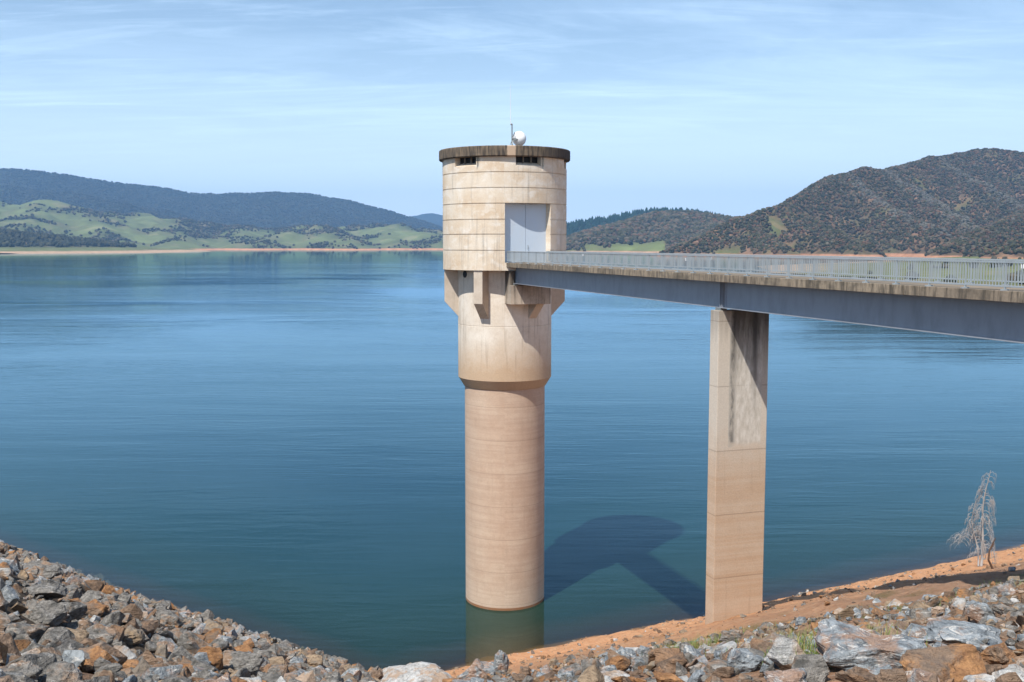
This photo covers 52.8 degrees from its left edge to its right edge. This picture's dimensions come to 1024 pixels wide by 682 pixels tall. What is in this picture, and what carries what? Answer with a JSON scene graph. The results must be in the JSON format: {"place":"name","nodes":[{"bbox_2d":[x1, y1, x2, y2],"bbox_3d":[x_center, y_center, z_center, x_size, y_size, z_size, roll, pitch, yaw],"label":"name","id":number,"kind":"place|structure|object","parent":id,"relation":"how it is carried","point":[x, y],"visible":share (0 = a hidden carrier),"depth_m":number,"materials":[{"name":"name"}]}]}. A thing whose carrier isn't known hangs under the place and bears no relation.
{"place":"outdoors","nodes":[
{"label":"outdoors","id":0,"kind":"place"},
{"bbox_2d":[0,233,204,253],"bbox_3d":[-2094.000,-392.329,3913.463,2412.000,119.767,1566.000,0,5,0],"label":"wooded point","id":1,"kind":"structure","parent":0,"point":[44,249],"depth_m":3504.07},
{"bbox_2d":[0,228,136,246],"bbox_3d":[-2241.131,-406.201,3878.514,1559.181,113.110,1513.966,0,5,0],"label":"trees","id":2,"kind":"object","parent":1,"relation":"on","point":[20,238],"visible":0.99,"depth_m":3759.90,"materials":[{"name":"green plant"}]},
{"bbox_2d":[0,200,442,249],"bbox_3d":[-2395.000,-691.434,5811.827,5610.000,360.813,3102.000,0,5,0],"label":"pasture hills","id":3,"kind":"structure","parent":0,"point":[77,223],"depth_m":5480.71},
{"bbox_2d":[0,200,443,248],"bbox_3d":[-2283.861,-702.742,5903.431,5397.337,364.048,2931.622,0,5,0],"label":"pasture trees","id":4,"kind":"object","parent":3,"relation":"on","point":[217,231],"visible":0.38,"depth_m":5603.53,"materials":[{"name":"green plant"}]},
{"bbox_2d":[0,169,442,229],"bbox_3d":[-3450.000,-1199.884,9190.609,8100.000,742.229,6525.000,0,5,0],"label":"range","id":5,"kind":"structure","parent":0,"point":[151,189],"depth_m":8916.26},
{"bbox_2d":[0,168,442,229],"bbox_3d":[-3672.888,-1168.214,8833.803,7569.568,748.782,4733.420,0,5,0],"label":"range trees","id":6,"kind":"object","parent":5,"relation":"on","point":[227,215],"visible":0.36,"depth_m":8852.22,"materials":[{"name":"green plant"}]},
{"bbox_2d":[411,213,442,226],"bbox_3d":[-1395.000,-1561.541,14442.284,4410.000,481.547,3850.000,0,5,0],"label":"distant peak","id":7,"kind":"structure","parent":0,"point":[433,218],"depth_m":14606.40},
{"bbox_2d":[0,250,1023,667],"bbox_3d":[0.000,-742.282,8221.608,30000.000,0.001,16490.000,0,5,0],"label":"water","id":8,"kind":"structure","parent":0,"point":[274,440],"depth_m":149.31,"materials":[{"name":"liquid"}]},
{"bbox_2d":[439,145,569,661],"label":"intake tower","id":9,"kind":"structure","parent":8,"relation":"in","point":[499,201],"depth_m":79.66,"materials":[{"name":"concrete"}]},
{"bbox_2d":[460,157,475,163],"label":"window","id":10,"kind":"structure","parent":9,"relation":"in","point":[470,160],"depth_m":77.63,"materials":[{"name":"metal"}]},
{"bbox_2d":[505,203,524,261],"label":"door","id":11,"kind":"structure","parent":9,"relation":"in","point":[514,212],"depth_m":77.48,"materials":[{"name":"paint"}]},
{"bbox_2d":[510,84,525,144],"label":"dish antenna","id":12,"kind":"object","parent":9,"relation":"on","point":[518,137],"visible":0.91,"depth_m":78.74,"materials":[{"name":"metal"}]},
{"bbox_2d":[516,157,536,163],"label":"window","id":13,"kind":"structure","parent":9,"relation":"in","point":[530,160],"depth_m":77.01,"materials":[{"name":"metal"}]},
{"bbox_2d":[525,203,545,261],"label":"door","id":14,"kind":"structure","parent":9,"relation":"in","point":[535,213],"depth_m":78.17,"materials":[{"name":"paint"}]},
{"bbox_2d":[0,535,1023,681],"bbox_3d":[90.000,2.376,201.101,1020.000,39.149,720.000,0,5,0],"label":"ground","id":15,"kind":"structure","parent":0,"point":[600,634],"depth_m":69.34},
{"bbox_2d":[0,675,13,681],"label":"rock","id":16,"kind":"object","parent":15,"relation":"on","point":[8,678],"visible":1,"depth_m":8.33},
{"bbox_2d":[0,632,21,655],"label":"rock","id":17,"kind":"object","parent":15,"relation":"on","point":[6,639],"visible":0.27,"depth_m":12.41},
{"bbox_2d":[14,639,31,650],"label":"rock","id":18,"kind":"object","parent":15,"relation":"on","point":[23,644],"visible":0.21,"depth_m":14.50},
{"bbox_2d":[4,660,43,681],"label":"rock","id":19,"kind":"object","parent":15,"relation":"on","point":[30,669],"visible":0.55,"depth_m":9.81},
{"bbox_2d":[14,633,33,641],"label":"rock","id":20,"kind":"object","parent":15,"relation":"on","point":[22,636],"visible":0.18,"depth_m":15.24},
{"bbox_2d":[5,622,44,643],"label":"rock","id":21,"kind":"object","parent":15,"relation":"on","point":[31,631],"visible":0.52,"depth_m":17.39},
{"bbox_2d":[19,675,35,681],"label":"rock","id":22,"kind":"object","parent":15,"relation":"on","point":[24,678],"visible":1,"depth_m":8.80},
{"bbox_2d":[6,652,56,675],"bbox_3d":[-4.775,3.276,10.253,0.320,0.380,0.491,-37,-43,19],"label":"rock","id":23,"kind":"object","parent":15,"relation":"on","point":[44,660],"visible":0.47,"depth_m":10.22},
{"bbox_2d":[23,560,63,578],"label":"rock","id":24,"kind":"object","parent":15,"relation":"on","point":[48,570],"visible":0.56,"depth_m":50.99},
{"bbox_2d":[21,599,67,626],"bbox_3d":[-14.262,8.258,31.298,1.420,0.729,1.128,0,5,0],"label":"rock","id":25,"kind":"object","parent":15,"relation":"on","point":[51,613],"visible":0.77,"depth_m":31.19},
{"bbox_2d":[26,582,67,598],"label":"rock","id":26,"kind":"object","parent":15,"relation":"on","point":[50,590],"visible":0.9,"depth_m":36.80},
{"bbox_2d":[40,647,62,660],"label":"rock","id":27,"kind":"object","parent":15,"relation":"on","point":[56,652],"visible":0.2,"depth_m":12.99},
{"bbox_2d":[40,661,68,681],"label":"rock","id":28,"kind":"object","parent":15,"relation":"on","point":[50,667],"visible":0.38,"depth_m":10.04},
{"bbox_2d":[38,627,75,646],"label":"rock","id":29,"kind":"object","parent":15,"relation":"on","point":[57,636],"visible":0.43,"depth_m":17.30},
{"bbox_2d":[46,663,80,681],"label":"rock","id":30,"kind":"object","parent":15,"relation":"on","point":[63,672],"visible":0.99,"depth_m":9.71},
{"bbox_2d":[56,639,85,653],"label":"rock","id":31,"kind":"object","parent":15,"relation":"on","point":[68,645],"visible":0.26,"depth_m":15.95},
{"bbox_2d":[62,650,83,666],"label":"rock","id":32,"kind":"object","parent":15,"relation":"on","point":[76,657],"visible":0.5,"depth_m":13.85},
{"bbox_2d":[66,602,87,621],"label":"rock","id":33,"kind":"object","parent":15,"relation":"on","point":[77,611],"visible":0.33,"depth_m":33.45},
{"bbox_2d":[65,627,89,642],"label":"rock","id":34,"kind":"object","parent":15,"relation":"on","point":[80,635],"visible":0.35,"depth_m":29.69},
{"bbox_2d":[80,638,98,645],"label":"rock","id":35,"kind":"object","parent":15,"relation":"on","point":[88,641],"visible":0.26,"depth_m":16.94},
{"bbox_2d":[84,599,108,616],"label":"rock","id":36,"kind":"object","parent":15,"relation":"on","point":[96,607],"visible":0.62,"depth_m":38.18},
{"bbox_2d":[78,646,117,665],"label":"rock","id":37,"kind":"object","parent":15,"relation":"on","point":[95,652],"visible":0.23,"depth_m":15.00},
{"bbox_2d":[86,624,115,644],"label":"rock","id":38,"kind":"object","parent":15,"relation":"on","point":[100,633],"visible":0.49,"depth_m":30.75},
{"bbox_2d":[97,670,114,681],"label":"rock","id":39,"kind":"object","parent":15,"relation":"on","point":[106,673],"visible":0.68,"depth_m":11.93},
{"bbox_2d":[90,640,127,664],"bbox_3d":[-6.327,4.941,15.933,0.456,0.681,0.431,-47,26,-13],"label":"rock","id":40,"kind":"object","parent":15,"relation":"on","point":[112,651],"visible":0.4,"depth_m":16.05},
{"bbox_2d":[100,610,125,624],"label":"rock","id":41,"kind":"object","parent":15,"relation":"on","point":[116,617],"visible":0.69,"depth_m":35.72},
{"bbox_2d":[114,645,136,659],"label":"rock","id":42,"kind":"object","parent":15,"relation":"on","point":[127,652],"visible":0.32,"depth_m":19.86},
{"bbox_2d":[122,659,138,668],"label":"rock","id":43,"kind":"object","parent":15,"relation":"on","point":[133,663],"visible":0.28,"depth_m":17.70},
{"bbox_2d":[123,675,137,681],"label":"rock","id":44,"kind":"object","parent":15,"relation":"on","point":[132,678],"visible":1,"depth_m":12.01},
{"bbox_2d":[122,625,145,644],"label":"rock","id":45,"kind":"object","parent":15,"relation":"on","point":[133,635],"visible":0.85,"depth_m":33.89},
{"bbox_2d":[132,659,151,673],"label":"rock","id":46,"kind":"object","parent":15,"relation":"on","point":[142,666],"visible":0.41,"depth_m":14.92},
{"bbox_2d":[141,622,154,634],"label":"rock","id":47,"kind":"object","parent":15,"relation":"on","point":[147,628],"visible":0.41,"depth_m":37.06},
{"bbox_2d":[138,649,159,664],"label":"rock","id":48,"kind":"object","parent":15,"relation":"on","point":[149,657],"visible":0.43,"depth_m":17.59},
{"bbox_2d":[137,664,182,679],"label":"rock","id":49,"kind":"object","parent":15,"relation":"on","point":[163,673],"visible":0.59,"depth_m":14.29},
{"bbox_2d":[155,644,167,658],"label":"rock","id":50,"kind":"object","parent":15,"relation":"on","point":[161,650],"visible":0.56,"depth_m":33.08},
{"bbox_2d":[159,629,173,640],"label":"rock","id":51,"kind":"object","parent":15,"relation":"on","point":[167,633],"visible":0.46,"depth_m":37.40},
{"bbox_2d":[156,636,177,651],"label":"rock","id":52,"kind":"object","parent":15,"relation":"on","point":[172,646],"visible":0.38,"depth_m":35.58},
{"bbox_2d":[155,609,183,626],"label":"rock","id":53,"kind":"object","parent":15,"relation":"on","point":[170,618],"visible":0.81,"depth_m":45.34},
{"bbox_2d":[161,677,187,681],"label":"rock","id":54,"kind":"object","parent":15,"relation":"on","point":[175,679],"visible":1,"depth_m":12.26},
{"bbox_2d":[170,628,185,641],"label":"rock","id":55,"kind":"object","parent":15,"relation":"on","point":[177,632],"visible":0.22,"depth_m":38.79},
{"bbox_2d":[168,646,195,661],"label":"rock","id":56,"kind":"object","parent":15,"relation":"on","point":[181,650],"visible":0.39,"depth_m":34.56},
{"bbox_2d":[179,641,199,653],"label":"rock","id":57,"kind":"object","parent":15,"relation":"on","point":[192,647],"visible":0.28,"depth_m":35.69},
{"bbox_2d":[177,630,206,647],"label":"rock","id":58,"kind":"object","parent":15,"relation":"on","point":[187,636],"visible":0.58,"depth_m":37.09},
{"bbox_2d":[188,668,208,678],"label":"rock","id":59,"kind":"object","parent":15,"relation":"on","point":[204,672],"visible":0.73,"depth_m":19.74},
{"bbox_2d":[191,659,219,672],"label":"rock","id":60,"kind":"object","parent":15,"relation":"on","point":[199,663],"visible":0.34,"depth_m":31.75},
{"bbox_2d":[193,666,220,677],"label":"rock","id":61,"kind":"object","parent":15,"relation":"on","point":[199,669],"visible":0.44,"depth_m":20.33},
{"bbox_2d":[193,646,223,669],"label":"rock","id":62,"kind":"object","parent":15,"relation":"on","point":[215,656],"visible":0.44,"depth_m":35.57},
{"bbox_2d":[211,641,229,650],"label":"rock","id":63,"kind":"object","parent":15,"relation":"on","point":[223,646],"visible":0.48,"depth_m":40.26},
{"bbox_2d":[213,673,231,681],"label":"rock","id":64,"kind":"object","parent":15,"relation":"on","point":[225,677],"visible":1,"depth_m":14.21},
{"bbox_2d":[230,667,250,677],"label":"rock","id":65,"kind":"object","parent":15,"relation":"on","point":[243,672],"visible":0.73,"depth_m":16.98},
{"bbox_2d":[223,651,265,671],"bbox_3d":[-9.685,11.451,36.907,1.660,0.615,1.312,0,5,0],"label":"rock","id":66,"kind":"object","parent":15,"relation":"on","point":[249,661],"visible":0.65,"depth_m":36.69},
{"bbox_2d":[240,676,261,681],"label":"rock","id":67,"kind":"object","parent":15,"relation":"on","point":[257,679],"visible":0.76,"depth_m":16.07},
{"bbox_2d":[257,671,279,681],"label":"rock","id":68,"kind":"object","parent":15,"relation":"on","point":[268,677],"visible":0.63,"depth_m":19.00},
{"bbox_2d":[268,656,283,665],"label":"rock","id":69,"kind":"object","parent":15,"relation":"on","point":[276,660],"visible":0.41,"depth_m":40.92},
{"bbox_2d":[295,670,315,681],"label":"rock","id":70,"kind":"object","parent":15,"relation":"on","point":[308,676],"visible":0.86,"depth_m":35.30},
{"bbox_2d":[306,654,322,667],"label":"rock","id":71,"kind":"object","parent":15,"relation":"on","point":[314,660],"visible":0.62,"depth_m":51.55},
{"bbox_2d":[380,661,452,681],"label":"rock","id":72,"kind":"object","parent":15,"relation":"on","point":[421,671],"visible":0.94,"depth_m":43.88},
{"bbox_2d":[457,658,495,678],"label":"rock","id":73,"kind":"object","parent":15,"relation":"on","point":[477,668],"visible":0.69,"depth_m":40.12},
{"bbox_2d":[494,650,508,674],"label":"rock","id":74,"kind":"object","parent":15,"relation":"on","point":[501,662],"visible":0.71,"depth_m":40.18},
{"bbox_2d":[0,540,1023,681],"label":"rubble","id":75,"kind":"object","parent":15,"relation":"on","point":[80,586],"visible":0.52,"depth_m":33.00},
{"bbox_2d":[511,673,525,681],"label":"rock","id":76,"kind":"object","parent":15,"relation":"on","point":[518,677],"visible":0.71,"depth_m":17.26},
{"bbox_2d":[563,663,580,671],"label":"rock","id":77,"kind":"object","parent":15,"relation":"on","point":[576,667],"visible":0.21,"depth_m":31.66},
{"bbox_2d":[577,665,604,681],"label":"rock","id":78,"kind":"object","parent":15,"relation":"on","point":[592,673],"visible":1,"depth_m":12.05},
{"bbox_2d":[581,659,602,672],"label":"rock","id":79,"kind":"object","parent":15,"relation":"on","point":[585,663],"visible":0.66,"depth_m":16.00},
{"bbox_2d":[600,670,629,681],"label":"rock","id":80,"kind":"object","parent":15,"relation":"on","point":[614,673],"visible":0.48,"depth_m":12.57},
{"bbox_2d":[605,655,630,670],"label":"rock","id":81,"kind":"object","parent":15,"relation":"on","point":[621,662],"visible":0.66,"depth_m":13.53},
{"bbox_2d":[615,647,636,660],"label":"rock","id":82,"kind":"object","parent":15,"relation":"on","point":[629,653],"visible":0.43,"depth_m":33.70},
{"bbox_2d":[648,649,654,663],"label":"rock","id":83,"kind":"object","parent":15,"relation":"on","point":[651,653],"visible":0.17,"depth_m":13.35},
{"bbox_2d":[653,667,683,681],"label":"rock","id":84,"kind":"object","parent":15,"relation":"on","point":[660,675],"visible":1,"depth_m":11.23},
{"bbox_2d":[656,652,686,673],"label":"rock","id":85,"kind":"object","parent":15,"relation":"on","point":[668,665],"visible":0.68,"depth_m":12.49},
{"bbox_2d":[654,648,688,667],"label":"rock","id":86,"kind":"object","parent":15,"relation":"on","point":[661,654],"visible":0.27,"depth_m":12.92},
{"bbox_2d":[706,641,736,652],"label":"rock","id":87,"kind":"object","parent":15,"relation":"on","point":[732,644],"visible":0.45,"depth_m":14.52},
{"bbox_2d":[704,659,739,676],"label":"rock","id":88,"kind":"object","parent":15,"relation":"on","point":[712,665],"visible":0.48,"depth_m":11.71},
{"bbox_2d":[719,627,742,642],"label":"rock","id":89,"kind":"object","parent":15,"relation":"on","point":[728,636],"visible":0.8,"depth_m":28.84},
{"bbox_2d":[727,648,763,673],"bbox_3d":[2.628,3.636,11.704,0.429,0.304,0.328,0,5,0],"label":"rock","id":90,"kind":"object","parent":15,"relation":"on","point":[743,660],"visible":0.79,"depth_m":11.59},
{"bbox_2d":[746,648,765,666],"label":"rock","id":91,"kind":"object","parent":15,"relation":"on","point":[757,652],"visible":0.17,"depth_m":11.97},
{"bbox_2d":[750,638,772,654],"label":"rock","id":92,"kind":"object","parent":15,"relation":"on","point":[755,643],"visible":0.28,"depth_m":12.54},
{"bbox_2d":[506,251,1023,623],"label":"access bridge","id":93,"kind":"structure","parent":15,"relation":"on","point":[746,303],"depth_m":48.16,"materials":[{"name":"concrete"}]},
{"bbox_2d":[760,633,796,642],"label":"rock","id":94,"kind":"object","parent":15,"relation":"on","point":[771,637],"visible":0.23,"depth_m":12.69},
{"bbox_2d":[764,668,806,681],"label":"rock","id":95,"kind":"object","parent":15,"relation":"on","point":[795,675],"visible":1,"depth_m":10.20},
{"bbox_2d":[767,637,804,666],"bbox_3d":[3.128,3.555,11.521,0.510,0.369,0.244,27,-29,22],"label":"rock","id":96,"kind":"object","parent":15,"relation":"on","point":[783,654],"visible":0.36,"depth_m":11.48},
{"bbox_2d":[791,654,829,681],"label":"rock","id":97,"kind":"object","parent":15,"relation":"on","point":[815,667],"visible":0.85,"depth_m":10.48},
{"bbox_2d":[835,666,875,681],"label":"rock","id":98,"kind":"object","parent":15,"relation":"on","point":[856,674],"visible":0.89,"depth_m":9.86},
{"bbox_2d":[814,619,927,670],"bbox_3d":[3.868,3.341,11.154,1.139,0.398,0.785,1,5,10],"label":"rock","id":99,"kind":"object","parent":15,"relation":"on","point":[844,646],"visible":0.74,"depth_m":10.94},
{"bbox_2d":[869,664,892,674],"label":"rock","id":100,"kind":"object","parent":15,"relation":"on","point":[876,671],"visible":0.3,"depth_m":9.98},
{"bbox_2d":[873,669,906,681],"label":"rock","id":101,"kind":"object","parent":15,"relation":"on","point":[890,675],"visible":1,"depth_m":9.52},
{"bbox_2d":[901,626,927,641],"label":"rock","id":102,"kind":"object","parent":15,"relation":"on","point":[918,631],"visible":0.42,"depth_m":12.68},
{"bbox_2d":[910,669,939,681],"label":"rock","id":103,"kind":"object","parent":15,"relation":"on","point":[917,675],"visible":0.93,"depth_m":9.32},
{"bbox_2d":[931,606,943,614],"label":"rock","id":104,"kind":"object","parent":15,"relation":"on","point":[937,609],"visible":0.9,"depth_m":24.66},
{"bbox_2d":[899,639,988,681],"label":"rock","id":105,"kind":"object","parent":15,"relation":"on","point":[942,662],"visible":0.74,"depth_m":9.88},
{"bbox_2d":[923,618,1001,645],"bbox_3d":[5.340,3.495,12.172,0.972,0.253,0.773,1,5,10],"label":"rock","id":106,"kind":"object","parent":15,"relation":"on","point":[951,631],"visible":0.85,"depth_m":12.13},
{"bbox_2d":[947,470,996,565],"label":"dead tree","id":107,"kind":"object","parent":15,"relation":"on","point":[982,540],"visible":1,"depth_m":59.05,"materials":[{"name":"grey wood"}]},
{"bbox_2d":[963,673,995,681],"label":"rock","id":108,"kind":"object","parent":15,"relation":"on","point":[982,676],"visible":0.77,"depth_m":8.75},
{"bbox_2d":[965,600,995,622],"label":"rock","id":109,"kind":"object","parent":15,"relation":"on","point":[977,611],"visible":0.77,"depth_m":18.96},
{"bbox_2d":[979,642,1016,664],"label":"rock","id":110,"kind":"object","parent":15,"relation":"on","point":[1001,653],"visible":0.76,"depth_m":10.02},
{"bbox_2d":[991,603,1017,614],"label":"rock","id":111,"kind":"object","parent":15,"relation":"on","point":[1000,608],"visible":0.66,"depth_m":18.75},
{"bbox_2d":[992,664,1023,681],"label":"rock","id":112,"kind":"object","parent":15,"relation":"on","point":[1018,669],"visible":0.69,"depth_m":8.82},
{"bbox_2d":[0,0,1023,222],"label":"sky","id":113,"kind":"structure","parent":0,"point":[733,108],"materials":[{"name":"blue"}]},
{"bbox_2d":[155,579,1023,674],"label":"grass","id":114,"kind":"structure","parent":0,"point":[807,646],"depth_m":20.84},
{"bbox_2d":[566,227,665,253],"bbox_3d":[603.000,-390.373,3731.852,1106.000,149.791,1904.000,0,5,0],"label":"hill","id":115,"kind":"structure","parent":0,"point":[657,246],"depth_m":3300.12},
{"bbox_2d":[566,210,743,250],"bbox_3d":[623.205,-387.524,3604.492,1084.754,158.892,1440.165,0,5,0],"label":"hillside trees","id":116,"kind":"object","parent":115,"relation":"on","point":[676,227],"visible":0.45,"depth_m":3502.22,"materials":[{"name":"green plant"}]},
{"bbox_2d":[651,150,1023,258],"bbox_3d":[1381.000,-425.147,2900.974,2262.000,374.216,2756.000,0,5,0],"label":"mountain","id":117,"kind":"structure","parent":0,"point":[777,224],"depth_m":2504.12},
{"bbox_2d":[659,148,1023,257],"bbox_3d":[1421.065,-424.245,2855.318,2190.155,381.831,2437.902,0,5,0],"label":"forest","id":118,"kind":"object","parent":117,"relation":"on","point":[998,239],"visible":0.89,"depth_m":2631.35,"materials":[{"name":"green plant"}]},
{"bbox_2d":[758,256,1023,285],"bbox_3d":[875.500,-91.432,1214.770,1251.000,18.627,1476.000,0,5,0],"label":"railing","id":119,"kind":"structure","parent":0,"point":[971,257],"depth_m":922.44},
{"bbox_2d":[869,255,1023,283],"bbox_3d":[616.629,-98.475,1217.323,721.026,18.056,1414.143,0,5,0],"label":"spit trees","id":120,"kind":"object","parent":119,"relation":"on","point":[995,257],"visible":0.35,"depth_m":884.38,"materials":[{"name":"grey plant"}]},
{"bbox_3d":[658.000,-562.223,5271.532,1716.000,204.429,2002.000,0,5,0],"label":"pine ridge","id":121,"kind":"structure","parent":0,"visible":0},
{"bbox_2d":[566,206,730,234],"bbox_3d":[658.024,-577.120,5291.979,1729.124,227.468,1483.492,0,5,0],"label":"pine forest","id":122,"kind":"object","parent":121,"relation":"on","point":[572,227],"visible":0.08,"depth_m":5179.11,"materials":[{"name":"green plant"}]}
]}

